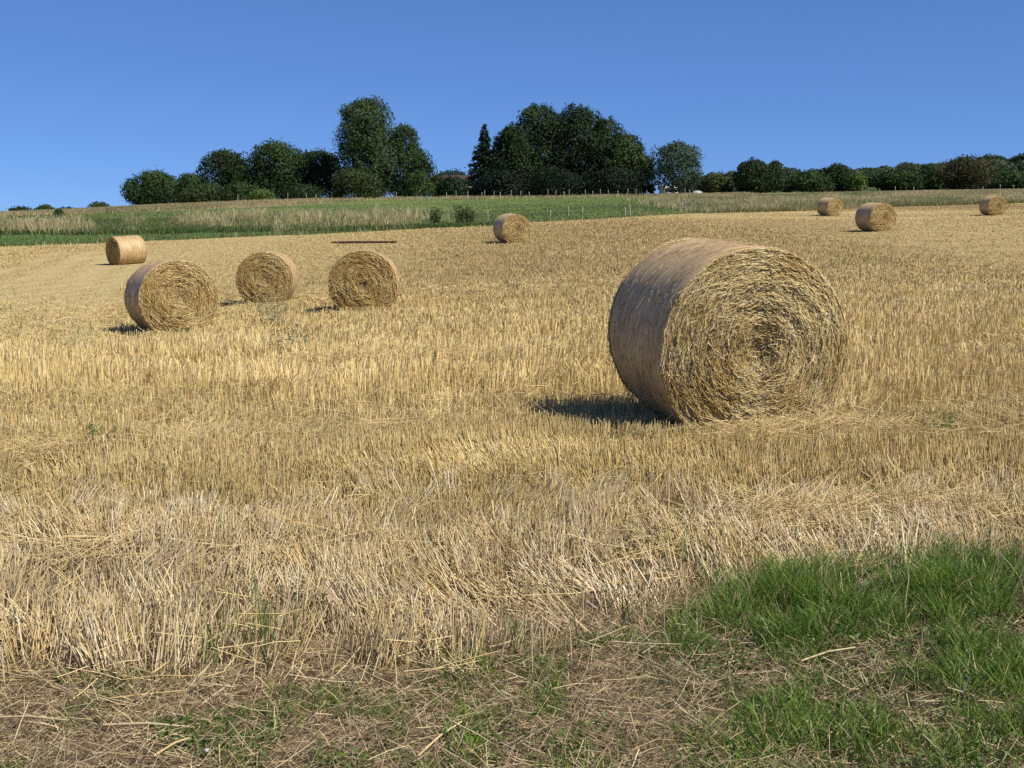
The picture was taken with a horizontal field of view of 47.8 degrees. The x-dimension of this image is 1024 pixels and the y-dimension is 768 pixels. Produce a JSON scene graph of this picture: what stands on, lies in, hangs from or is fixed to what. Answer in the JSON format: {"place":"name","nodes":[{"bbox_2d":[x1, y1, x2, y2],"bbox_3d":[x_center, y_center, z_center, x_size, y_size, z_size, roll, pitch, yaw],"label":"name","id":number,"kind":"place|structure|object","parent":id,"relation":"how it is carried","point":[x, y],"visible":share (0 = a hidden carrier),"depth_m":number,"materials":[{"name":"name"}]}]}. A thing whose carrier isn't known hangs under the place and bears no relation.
{"place":"outdoors","nodes":[
{"label":"outdoors","id":0,"kind":"place"},
{"bbox_2d":[0,252,1023,767],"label":"grass","id":1,"kind":"structure","parent":0,"point":[808,588],"depth_m":4.30,"materials":[{"name":"green plant"}]},
{"bbox_2d":[800,647,855,661],"bbox_3d":[1.188,1.014,4.339,0.249,0.026,0.007,-3,7,-23],"label":"straw stalk","id":2,"kind":"object","parent":1,"relation":"on","point":[827,652],"visible":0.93,"depth_m":4.33,"materials":[{"name":"beige plant"}]},
{"bbox_2d":[961,669,974,695],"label":"straw stalk","id":3,"kind":"object","parent":1,"relation":"on","point":[968,678],"visible":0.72,"depth_m":4.01,"materials":[{"name":"grey plant"}]},
{"bbox_2d":[0,524,1023,767],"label":"dead grass","id":4,"kind":"structure","parent":0,"point":[302,743],"depth_m":4.04,"materials":[{"name":"plant"}]},
{"bbox_2d":[0,715,68,720],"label":"straw stalk","id":5,"kind":"object","parent":4,"relation":"on","point":[31,716],"visible":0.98,"depth_m":3.90,"materials":[{"name":"beige plant"}]},
{"bbox_2d":[153,736,194,755],"bbox_3d":[-1.070,1.148,3.672,0.006,0.023,0.160,6,9,40],"label":"straw stalk","id":6,"kind":"object","parent":4,"relation":"on","point":[170,745],"visible":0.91,"depth_m":3.66,"materials":[{"name":"beige plant"}]},
{"bbox_2d":[417,721,462,756],"bbox_3d":[-0.228,1.129,3.687,0.008,0.023,0.267,4,8,28],"label":"straw stalk","id":7,"kind":"object","parent":4,"relation":"on","point":[431,743],"visible":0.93,"depth_m":3.65,"materials":[{"name":"beige plant"}]},
{"bbox_2d":[0,184,1023,767],"bbox_3d":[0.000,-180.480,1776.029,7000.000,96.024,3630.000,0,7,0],"label":"ground","id":8,"kind":"structure","parent":0,"point":[92,276],"depth_m":24.78,"materials":[{"name":"soil"}]},
{"bbox_2d":[6,205,35,210],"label":"bush","id":9,"kind":"object","parent":8,"relation":"on","point":[17,208],"visible":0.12,"depth_m":228.54,"materials":[{"name":"green plant"}]},
{"bbox_2d":[35,204,55,209],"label":"bush","id":10,"kind":"object","parent":8,"relation":"on","point":[43,207],"visible":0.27,"depth_m":231.41,"materials":[{"name":"green plant"}]},
{"bbox_2d":[53,208,64,216],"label":"shrub","id":11,"kind":"object","parent":8,"relation":"on","point":[57,211],"visible":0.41,"depth_m":98.14,"materials":[{"name":"green plant"}]},
{"bbox_2d":[87,201,109,207],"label":"bush","id":12,"kind":"object","parent":8,"relation":"on","point":[98,204],"visible":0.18,"depth_m":226.50,"materials":[{"name":"green plant"}]},
{"bbox_2d":[84,422,115,440],"bbox_3d":[-3.195,0.402,8.960,0.254,0.263,0.341,-3,7,-22],"label":"weed","id":13,"kind":"object","parent":8,"relation":"on","point":[90,428],"visible":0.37,"depth_m":8.89,"materials":[{"name":"green plant"}]},
{"bbox_2d":[105,235,146,264],"bbox_3d":[-17.395,-6.033,52.065,1.384,1.348,1.456,8,14,43],"label":"straw bale","id":14,"kind":"object","parent":8,"relation":"on","point":[124,250],"visible":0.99,"depth_m":51.63},
{"bbox_2d":[103,722,193,728],"bbox_3d":[-1.205,1.134,3.828,0.327,0.029,0.010,1,7,11],"label":"straw stalk","id":15,"kind":"object","parent":8,"relation":"on","point":[138,723],"visible":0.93,"depth_m":3.83,"materials":[{"name":"beige plant"}]},
{"bbox_2d":[119,165,183,204],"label":"broadleaf tree","id":16,"kind":"object","parent":8,"relation":"on","point":[154,187],"visible":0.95,"depth_m":159.66,"materials":[{"name":"green plant"}]},
{"bbox_2d":[124,259,218,333],"bbox_3d":[-6.455,-1.645,21.836,1.491,1.427,1.568,-6,8,-29],"label":"straw bale","id":17,"kind":"object","parent":8,"relation":"on","point":[159,295],"visible":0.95,"depth_m":21.22},
{"bbox_2d":[170,325,190,333],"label":"weed","id":18,"kind":"object","parent":8,"relation":"on","point":[180,328],"visible":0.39,"depth_m":20.18,"materials":[{"name":"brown plant"}]},
{"bbox_2d":[170,171,206,202],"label":"broadleaf tree","id":19,"kind":"object","parent":8,"relation":"on","point":[186,180],"visible":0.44,"depth_m":162.09,"materials":[{"name":"green plant"}]},
{"bbox_2d":[175,181,229,202],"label":"bush","id":20,"kind":"object","parent":8,"relation":"on","point":[202,192],"visible":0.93,"depth_m":156.47,"materials":[{"name":"green plant"}]},
{"bbox_2d":[187,683,235,687],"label":"straw stalk","id":21,"kind":"object","parent":8,"relation":"on","point":[213,684],"visible":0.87,"depth_m":4.15,"materials":[{"name":"beige plant"}]},
{"bbox_2d":[189,148,256,199],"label":"broadleaf tree","id":22,"kind":"object","parent":8,"relation":"on","point":[229,166],"visible":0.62,"depth_m":163.18,"materials":[{"name":"green plant"}]},
{"bbox_2d":[215,180,258,201],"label":"bush","id":23,"kind":"object","parent":8,"relation":"on","point":[233,190],"visible":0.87,"depth_m":157.53,"materials":[{"name":"green plant"}]},
{"bbox_2d":[249,188,275,199],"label":"bush","id":24,"kind":"object","parent":8,"relation":"on","point":[260,194],"visible":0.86,"depth_m":153.23,"materials":[{"name":"green plant"}]},
{"bbox_2d":[235,250,297,303],"bbox_3d":[-6.359,-2.760,30.030,1.491,1.427,1.568,-3,8,-5],"label":"straw bale","id":25,"kind":"object","parent":8,"relation":"on","point":[268,273],"visible":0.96,"depth_m":29.33},
{"bbox_2d":[254,292,294,326],"bbox_3d":[-4.419,-1.361,21.339,0.575,0.737,0.816,2,7,18],"label":"weed","id":26,"kind":"object","parent":8,"relation":"on","point":[274,312],"visible":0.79,"depth_m":21.35,"materials":[{"name":"beige plant"}]},
{"bbox_2d":[240,137,317,199],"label":"broadleaf tree","id":27,"kind":"object","parent":8,"relation":"on","point":[280,158],"visible":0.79,"depth_m":163.25,"materials":[{"name":"green plant"}]},
{"bbox_2d":[269,321,308,349],"bbox_3d":[-3.020,-0.601,15.768,0.544,0.500,0.440,3,7,23],"label":"weed","id":28,"kind":"object","parent":8,"relation":"on","point":[292,333],"visible":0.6,"depth_m":15.74,"materials":[{"name":"beige plant"}]},
{"bbox_2d":[275,181,332,199],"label":"bush","id":29,"kind":"object","parent":8,"relation":"on","point":[295,190],"visible":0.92,"depth_m":156.14,"materials":[{"name":"green plant"}]},
{"bbox_2d":[285,147,351,197],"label":"broadleaf tree","id":30,"kind":"object","parent":8,"relation":"on","point":[320,168],"visible":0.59,"depth_m":165.19,"materials":[{"name":"green plant"}]},
{"bbox_2d":[328,165,385,197],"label":"bush","id":31,"kind":"object","parent":8,"relation":"on","point":[359,182],"visible":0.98,"depth_m":154.26,"materials":[{"name":"green plant"}]},
{"bbox_2d":[331,241,396,243],"bbox_3d":[-7.723,-7.379,60.071,4.683,0.127,0.152,5,8,37],"label":"dark bar","id":32,"kind":"object","parent":8,"relation":"on","point":[364,242],"visible":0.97,"depth_m":59.95,"materials":[{"name":"brown wood"}]},
{"bbox_2d":[328,248,400,314],"bbox_3d":[-3.167,-2.198,24.874,1.486,1.447,1.563,-3,8,-3],"label":"straw bale","id":33,"kind":"object","parent":8,"relation":"on","point":[363,278],"visible":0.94,"depth_m":24.16},
{"bbox_2d":[329,94,402,196],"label":"birch tree","id":34,"kind":"object","parent":8,"relation":"on","point":[367,149],"visible":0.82,"depth_m":159.03,"materials":[{"name":"green plant"}]},
{"bbox_2d":[379,122,440,196],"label":"broadleaf tree","id":35,"kind":"object","parent":8,"relation":"on","point":[408,152],"visible":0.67,"depth_m":161.44,"materials":[{"name":"green plant"}]},
{"bbox_2d":[404,169,437,196],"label":"bush","id":36,"kind":"object","parent":8,"relation":"on","point":[417,186],"visible":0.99,"depth_m":155.06,"materials":[{"name":"green plant"}]},
{"bbox_2d":[426,175,445,196],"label":"bush","id":37,"kind":"object","parent":8,"relation":"on","point":[437,180],"visible":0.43,"depth_m":159.04,"materials":[{"name":"green plant"}]},
{"bbox_2d":[429,207,444,222],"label":"weed","id":38,"kind":"object","parent":8,"relation":"on","point":[436,217],"visible":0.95,"depth_m":84.13,"materials":[{"name":"green plant"}]},
{"bbox_2d":[430,168,465,196],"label":"bush","id":39,"kind":"object","parent":8,"relation":"on","point":[456,172],"visible":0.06,"depth_m":196.07,"materials":[{"name":"green plant"}]},
{"bbox_2d":[438,174,468,196],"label":"bush","id":40,"kind":"object","parent":8,"relation":"on","point":[450,184],"visible":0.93,"depth_m":157.20,"materials":[{"name":"green plant"}]},
{"bbox_2d":[436,175,472,196],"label":"farmhouse","id":41,"kind":"object","parent":8,"relation":"on","point":[444,177],"depth_m":186.14,"materials":[{"name":"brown wood"}]},
{"bbox_2d":[452,203,472,222],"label":"weed","id":42,"kind":"object","parent":8,"relation":"on","point":[459,214],"visible":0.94,"depth_m":84.31,"materials":[{"name":"green plant"}]},
{"bbox_2d":[464,207,477,222],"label":"weed","id":43,"kind":"object","parent":8,"relation":"on","point":[471,215],"visible":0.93,"depth_m":84.65,"materials":[{"name":"green plant"}]},
{"bbox_2d":[459,124,512,195],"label":"spruce tree","id":44,"kind":"object","parent":8,"relation":"on","point":[481,153],"visible":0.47,"depth_m":159.60,"materials":[{"name":"green plant"}]},
{"bbox_2d":[466,163,532,195],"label":"bush","id":45,"kind":"object","parent":8,"relation":"on","point":[496,182],"visible":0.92,"depth_m":154.21,"materials":[{"name":"green plant"}]},
{"bbox_2d":[0,203,1023,706],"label":"stubble","id":46,"kind":"object","parent":8,"relation":"on","point":[368,441],"visible":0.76,"depth_m":10.04,"materials":[{"name":"beige plant"}]},
{"bbox_2d":[0,257,1023,707],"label":"loose straw","id":47,"kind":"object","parent":8,"relation":"on","point":[906,505],"visible":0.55,"depth_m":5.83,"materials":[{"name":"beige plant"}]},
{"bbox_2d":[0,188,1023,246],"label":"meadow grass","id":48,"kind":"structure","parent":8,"relation":"on","point":[235,221],"depth_m":98.12,"materials":[{"name":"green plant"}]},
{"bbox_2d":[493,213,530,242],"bbox_3d":[-0.020,-7.425,55.102,1.477,1.416,1.552,-6,11,-18],"label":"straw bale","id":49,"kind":"object","parent":8,"relation":"on","point":[512,228],"visible":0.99,"depth_m":54.48},
{"bbox_2d":[487,121,537,194],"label":"broadleaf tree","id":50,"kind":"object","parent":8,"relation":"on","point":[508,151],"visible":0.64,"depth_m":159.22,"materials":[{"name":"green plant"}]},
{"bbox_2d":[513,102,572,192],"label":"broadleaf tree","id":51,"kind":"object","parent":8,"relation":"on","point":[537,125],"visible":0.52,"depth_m":162.43,"materials":[{"name":"green plant"}]},
{"bbox_2d":[513,163,593,195],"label":"bush","id":52,"kind":"object","parent":8,"relation":"on","point":[548,182],"visible":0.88,"depth_m":155.11,"materials":[{"name":"green plant"}]},
{"bbox_2d":[538,101,611,194],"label":"broadleaf tree","id":53,"kind":"object","parent":8,"relation":"on","point":[581,119],"visible":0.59,"depth_m":162.15,"materials":[{"name":"green plant"}]},
{"bbox_2d":[579,115,631,190],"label":"broadleaf tree","id":54,"kind":"object","parent":8,"relation":"on","point":[600,128],"visible":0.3,"depth_m":162.50,"materials":[{"name":"green plant"}]},
{"bbox_2d":[574,164,658,194],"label":"bush","id":55,"kind":"object","parent":8,"relation":"on","point":[619,180],"visible":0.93,"depth_m":154.80,"materials":[{"name":"green plant"}]},
{"bbox_2d":[598,131,647,190],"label":"broadleaf tree","id":56,"kind":"object","parent":8,"relation":"on","point":[632,149],"visible":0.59,"depth_m":160.51,"materials":[{"name":"green plant"}]},
{"bbox_2d":[624,151,657,193],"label":"broadleaf tree","id":57,"kind":"object","parent":8,"relation":"on","point":[643,158],"visible":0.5,"depth_m":160.53,"materials":[{"name":"green plant"}]},
{"bbox_2d":[657,185,677,193],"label":"white shed","id":58,"kind":"structure","parent":8,"relation":"on","point":[662,190],"depth_m":169.89,"materials":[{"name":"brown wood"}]},
{"bbox_2d":[645,139,706,193],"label":"broadleaf tree","id":59,"kind":"object","parent":8,"relation":"on","point":[685,159],"visible":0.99,"depth_m":156.06,"materials":[{"name":"green plant"}]},
{"bbox_2d":[693,171,734,192],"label":"broadleaf tree","id":60,"kind":"object","parent":8,"relation":"on","point":[712,182],"visible":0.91,"depth_m":166.26,"materials":[{"name":"green plant"}]},
{"bbox_2d":[606,234,847,430],"bbox_3d":[1.696,-0.393,9.401,1.559,1.582,1.647,-3,11,-11],"label":"straw bale","id":61,"kind":"object","parent":8,"relation":"on","point":[721,329],"visible":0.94,"depth_m":8.69},
{"bbox_2d":[723,171,738,191],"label":"broadleaf tree","id":62,"kind":"object","parent":8,"relation":"on","point":[729,172],"visible":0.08,"depth_m":181.45,"materials":[{"name":"green plant"}]},
{"bbox_2d":[731,157,777,192],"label":"broadleaf tree","id":63,"kind":"object","parent":8,"relation":"on","point":[753,175],"visible":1,"depth_m":160.88,"materials":[{"name":"green plant"}]},
{"bbox_2d":[766,159,788,192],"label":"broadleaf tree","id":64,"kind":"object","parent":8,"relation":"on","point":[780,184],"visible":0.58,"depth_m":162.71,"materials":[{"name":"green plant"}]},
{"bbox_2d":[778,167,798,191],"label":"broadleaf tree","id":65,"kind":"object","parent":8,"relation":"on","point":[790,172],"visible":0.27,"depth_m":176.65,"materials":[{"name":"green plant"}]},
{"bbox_2d":[785,169,839,192],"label":"broadleaf tree","id":66,"kind":"object","parent":8,"relation":"on","point":[809,180],"visible":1,"depth_m":172.17,"materials":[{"name":"green plant"}]},
{"bbox_2d":[817,198,842,215],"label":"straw bale","id":67,"kind":"object","parent":8,"relation":"on","point":[829,206],"visible":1,"depth_m":88.03},
{"bbox_2d":[818,163,854,191],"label":"broadleaf tree","id":68,"kind":"object","parent":8,"relation":"on","point":[841,172],"visible":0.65,"depth_m":173.72,"materials":[{"name":"green plant"}]},
{"bbox_2d":[678,152,1023,192],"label":"distant wood","id":69,"kind":"object","parent":8,"relation":"on","point":[1000,162],"visible":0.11,"depth_m":232.37,"materials":[{"name":"green plant"}]},
{"bbox_2d":[845,172,868,191],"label":"broadleaf tree","id":70,"kind":"object","parent":8,"relation":"on","point":[856,182],"visible":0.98,"depth_m":163.01,"materials":[{"name":"green plant"}]},
{"bbox_2d":[855,203,896,231],"bbox_3d":[17.649,-8.098,56.058,1.477,1.416,1.552,-3,10,-14],"label":"straw bale","id":71,"kind":"object","parent":8,"relation":"on","point":[879,217],"visible":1,"depth_m":55.45},
{"bbox_2d":[872,167,926,189],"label":"broadleaf tree","id":72,"kind":"object","parent":8,"relation":"on","point":[902,179],"visible":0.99,"depth_m":180.73,"materials":[{"name":"green plant"}]},
{"bbox_2d":[918,165,947,189],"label":"broadleaf tree","id":73,"kind":"object","parent":8,"relation":"on","point":[930,181],"visible":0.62,"depth_m":181.78,"materials":[{"name":"green plant"}]},
{"bbox_2d":[932,406,953,444],"bbox_3d":[3.136,0.297,8.413,0.168,0.293,0.258,3,7,21],"label":"weed","id":74,"kind":"object","parent":8,"relation":"on","point":[948,423],"visible":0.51,"depth_m":8.39,"materials":[{"name":"green plant"}]},
{"bbox_2d":[933,153,999,189],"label":"broadleaf tree","id":75,"kind":"object","parent":8,"relation":"on","point":[959,172],"visible":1,"depth_m":171.65,"materials":[{"name":"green plant"}]},
{"bbox_2d":[979,196,1006,215],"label":"straw bale","id":76,"kind":"object","parent":8,"relation":"on","point":[993,205],"visible":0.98,"depth_m":83.06},
{"bbox_2d":[976,167,1023,188],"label":"broadleaf tree","id":77,"kind":"object","parent":8,"relation":"on","point":[1009,178],"visible":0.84,"depth_m":175.65,"materials":[{"name":"green plant"}]},
{"bbox_2d":[0,0,1023,210],"label":"sky","id":78,"kind":"structure","parent":0,"point":[95,94],"materials":[{"name":"blue"}]}
]}

